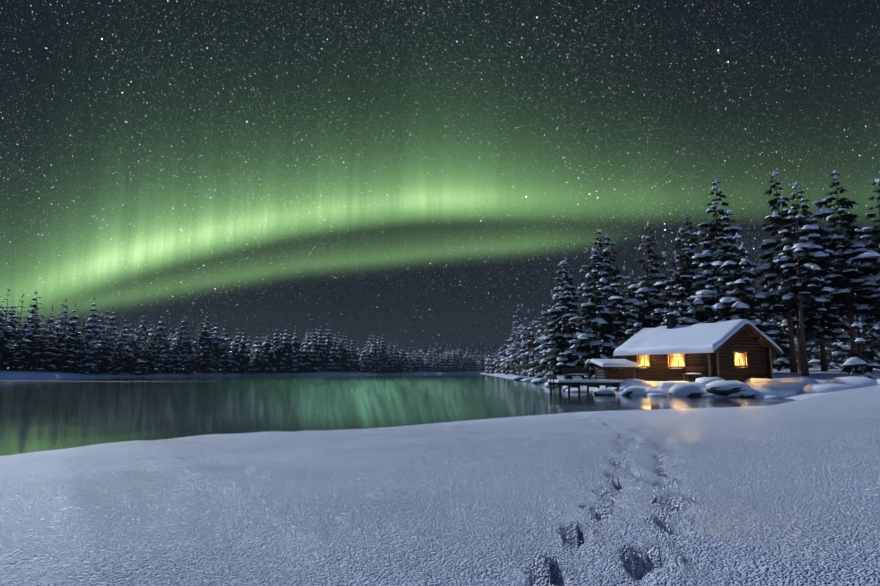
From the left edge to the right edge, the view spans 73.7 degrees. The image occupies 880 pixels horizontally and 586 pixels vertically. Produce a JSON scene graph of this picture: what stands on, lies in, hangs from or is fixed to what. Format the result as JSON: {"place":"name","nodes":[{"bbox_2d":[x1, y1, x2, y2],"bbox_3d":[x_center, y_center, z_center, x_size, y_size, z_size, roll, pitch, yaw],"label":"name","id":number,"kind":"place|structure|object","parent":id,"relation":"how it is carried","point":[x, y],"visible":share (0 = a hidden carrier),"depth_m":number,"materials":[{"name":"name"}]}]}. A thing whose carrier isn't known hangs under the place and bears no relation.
{"place":"outdoors","nodes":[
{"label":"outdoors","id":0,"kind":"place"},
{"bbox_2d":[0,373,795,455],"bbox_3d":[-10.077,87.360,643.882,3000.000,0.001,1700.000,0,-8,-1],"label":"frozen lake","id":1,"kind":"structure","parent":0,"point":[40,414],"depth_m":26.37,"materials":[{"name":"green ice"}]},
{"bbox_2d":[0,364,879,585],"bbox_3d":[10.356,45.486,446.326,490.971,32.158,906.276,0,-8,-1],"label":"snow ground","id":2,"kind":"structure","parent":0,"point":[785,494],"depth_m":2.25,"materials":[{"name":"white snow"}]},
{"bbox_2d":[0,289,875,374],"bbox_3d":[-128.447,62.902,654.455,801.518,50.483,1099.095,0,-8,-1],"label":"forest","id":3,"kind":"object","parent":2,"relation":"on","point":[318,353],"visible":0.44,"depth_m":231.81,"materials":[{"name":"green plant"}]},
{"bbox_2d":[0,227,879,377],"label":"forest","id":4,"kind":"object","parent":2,"relation":"on","point":[836,348],"visible":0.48,"depth_m":142.30,"materials":[{"name":"green plant"}]},
{"bbox_2d":[537,260,587,384],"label":"spruce","id":5,"kind":"object","parent":2,"relation":"on","point":[560,349],"visible":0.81,"depth_m":57.48,"materials":[{"name":"green plant"}]},
{"bbox_2d":[541,269,592,379],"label":"spruce","id":6,"kind":"object","parent":2,"relation":"on","point":[552,344],"visible":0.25,"depth_m":65.04,"materials":[{"name":"green plant"}]},
{"bbox_2d":[552,258,592,367],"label":"spruce","id":7,"kind":"object","parent":2,"relation":"on","point":[570,279],"visible":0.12,"depth_m":70.33,"materials":[{"name":"green plant"}]},
{"bbox_2d":[547,359,639,394],"bbox_3d":[9.987,5.652,38.199,5.878,2.770,2.570,1,-8,-9],"label":"dock","id":8,"kind":"object","parent":2,"relation":"on","point":[605,376],"visible":0.94,"depth_m":38.05,"materials":[{"name":"brown wood"}]},
{"bbox_2d":[564,247,624,375],"bbox_3d":[13.295,1.781,49.626,4.949,11.785,4.814,3,-8,-22],"label":"spruce","id":9,"kind":"object","parent":2,"relation":"on","point":[597,322],"visible":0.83,"depth_m":49.25,"materials":[{"name":"green plant"}]},
{"bbox_2d":[580,229,629,368],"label":"spruce","id":10,"kind":"object","parent":2,"relation":"on","point":[600,258],"visible":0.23,"depth_m":62.96,"materials":[{"name":"green plant"}]},
{"bbox_2d":[591,234,649,368],"bbox_3d":[16.210,1.135,53.640,5.297,13.767,4.581,0,-8,-1],"label":"spruce","id":11,"kind":"object","parent":2,"relation":"on","point":[616,299],"visible":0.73,"depth_m":53.62,"materials":[{"name":"green plant"}]},
{"bbox_2d":[609,270,654,368],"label":"spruce","id":12,"kind":"object","parent":2,"relation":"on","point":[632,295],"visible":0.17,"depth_m":68.36,"materials":[{"name":"green plant"}]},
{"bbox_2d":[622,222,677,339],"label":"spruce","id":13,"kind":"object","parent":2,"relation":"on","point":[642,292],"visible":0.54,"depth_m":57.16,"materials":[{"name":"green plant"}]},
{"bbox_2d":[659,251,698,325],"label":"spruce","id":14,"kind":"object","parent":2,"relation":"on","point":[689,319],"visible":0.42,"depth_m":48.92,"materials":[{"name":"green plant"}]},
{"bbox_2d":[661,227,711,325],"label":"spruce","id":15,"kind":"object","parent":2,"relation":"on","point":[686,277],"visible":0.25,"depth_m":53.01,"materials":[{"name":"green plant"}]},
{"bbox_2d":[663,213,716,322],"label":"spruce","id":16,"kind":"object","parent":2,"relation":"on","point":[692,243],"visible":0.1,"depth_m":61.67,"materials":[{"name":"green plant"}]},
{"bbox_2d":[513,376,879,397],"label":"snowy rocks","id":17,"kind":"object","parent":2,"relation":"on","point":[774,388],"visible":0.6,"depth_m":33.32,"materials":[{"name":"white snow"}]},
{"bbox_2d":[613,312,782,381],"bbox_3d":[17.250,3.823,39.986,6.540,5.210,8.380,4,-8,-26],"label":"log cabin","id":18,"kind":"object","parent":2,"relation":"on","point":[741,350],"visible":0.88,"depth_m":37.37,"materials":[{"name":"wood"},{"name":"snow"},{"name":"glass"}]},
{"bbox_2d":[687,179,761,322],"bbox_3d":[24.187,-1.633,50.674,5.675,17.429,7.936,-6,-10,38],"label":"spruce","id":19,"kind":"object","parent":2,"relation":"on","point":[707,294],"visible":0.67,"depth_m":51.09,"materials":[{"name":"green plant"}]},
{"bbox_2d":[705,233,780,336],"bbox_3d":[23.175,0.834,45.414,4.471,11.291,5.046,5,-9,-31],"label":"spruce","id":20,"kind":"object","parent":2,"relation":"on","point":[733,301],"visible":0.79,"depth_m":45.08,"materials":[{"name":"green plant"}]},
{"bbox_2d":[716,209,774,338],"bbox_3d":[29.120,-0.339,56.919,5.266,16.241,5.795,-7,-10,41],"label":"spruce","id":21,"kind":"object","parent":2,"relation":"on","point":[754,264],"visible":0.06,"depth_m":56.58,"materials":[{"name":"green plant"}]},
{"bbox_2d":[756,289,797,370],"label":"spruce","id":22,"kind":"object","parent":2,"relation":"on","point":[778,361],"visible":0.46,"depth_m":60.53,"materials":[{"name":"green plant"}]},
{"bbox_2d":[753,171,829,372],"bbox_3d":[29.002,-1.999,48.775,6.462,17.231,5.857,4,-9,-30],"label":"spruce","id":23,"kind":"object","parent":2,"relation":"on","point":[776,218],"visible":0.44,"depth_m":48.92,"materials":[{"name":"green plant"}]},
{"bbox_2d":[776,223,826,371],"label":"spruce","id":24,"kind":"object","parent":2,"relation":"on","point":[807,327],"visible":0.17,"depth_m":50.59,"materials":[{"name":"green plant"}]},
{"bbox_2d":[767,181,844,375],"bbox_3d":[27.231,-1.212,43.439,5.014,14.756,5.665,0,-8,-1],"label":"spruce","id":25,"kind":"object","parent":2,"relation":"on","point":[814,257],"visible":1,"depth_m":43.38,"materials":[{"name":"green plant"}]},
{"bbox_2d":[796,198,859,370],"bbox_3d":[34.100,-0.992,52.996,5.726,16.242,5.962,0,-8,-1],"label":"spruce","id":26,"kind":"object","parent":2,"relation":"on","point":[833,323],"visible":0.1,"depth_m":51.75,"materials":[{"name":"green plant"}]},
{"bbox_2d":[802,170,879,373],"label":"spruce","id":27,"kind":"object","parent":2,"relation":"on","point":[860,256],"visible":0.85,"depth_m":45.96,"materials":[{"name":"green plant"}]},
{"bbox_2d":[840,322,879,379],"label":"spruce","id":28,"kind":"object","parent":2,"relation":"on","point":[857,365],"visible":0.83,"depth_m":38.58,"materials":[{"name":"green plant"}]},
{"bbox_2d":[842,178,879,341],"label":"spruce","id":29,"kind":"object","parent":2,"relation":"on","point":[874,231],"visible":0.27,"depth_m":50.72,"materials":[{"name":"green plant"}]},
{"bbox_2d":[866,237,879,313],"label":"spruce","id":30,"kind":"object","parent":2,"relation":"on","point":[876,306],"visible":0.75,"depth_m":44.08,"materials":[{"name":"green plant"}]},
{"bbox_2d":[0,0,879,353],"label":"sky","id":31,"kind":"structure","parent":0,"point":[409,173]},
{"bbox_2d":[380,339,510,358],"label":"distant forest","id":32,"kind":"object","parent":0,"point":[479,348],"depth_m":768.29,"materials":[{"name":"green plant"}]}
]}

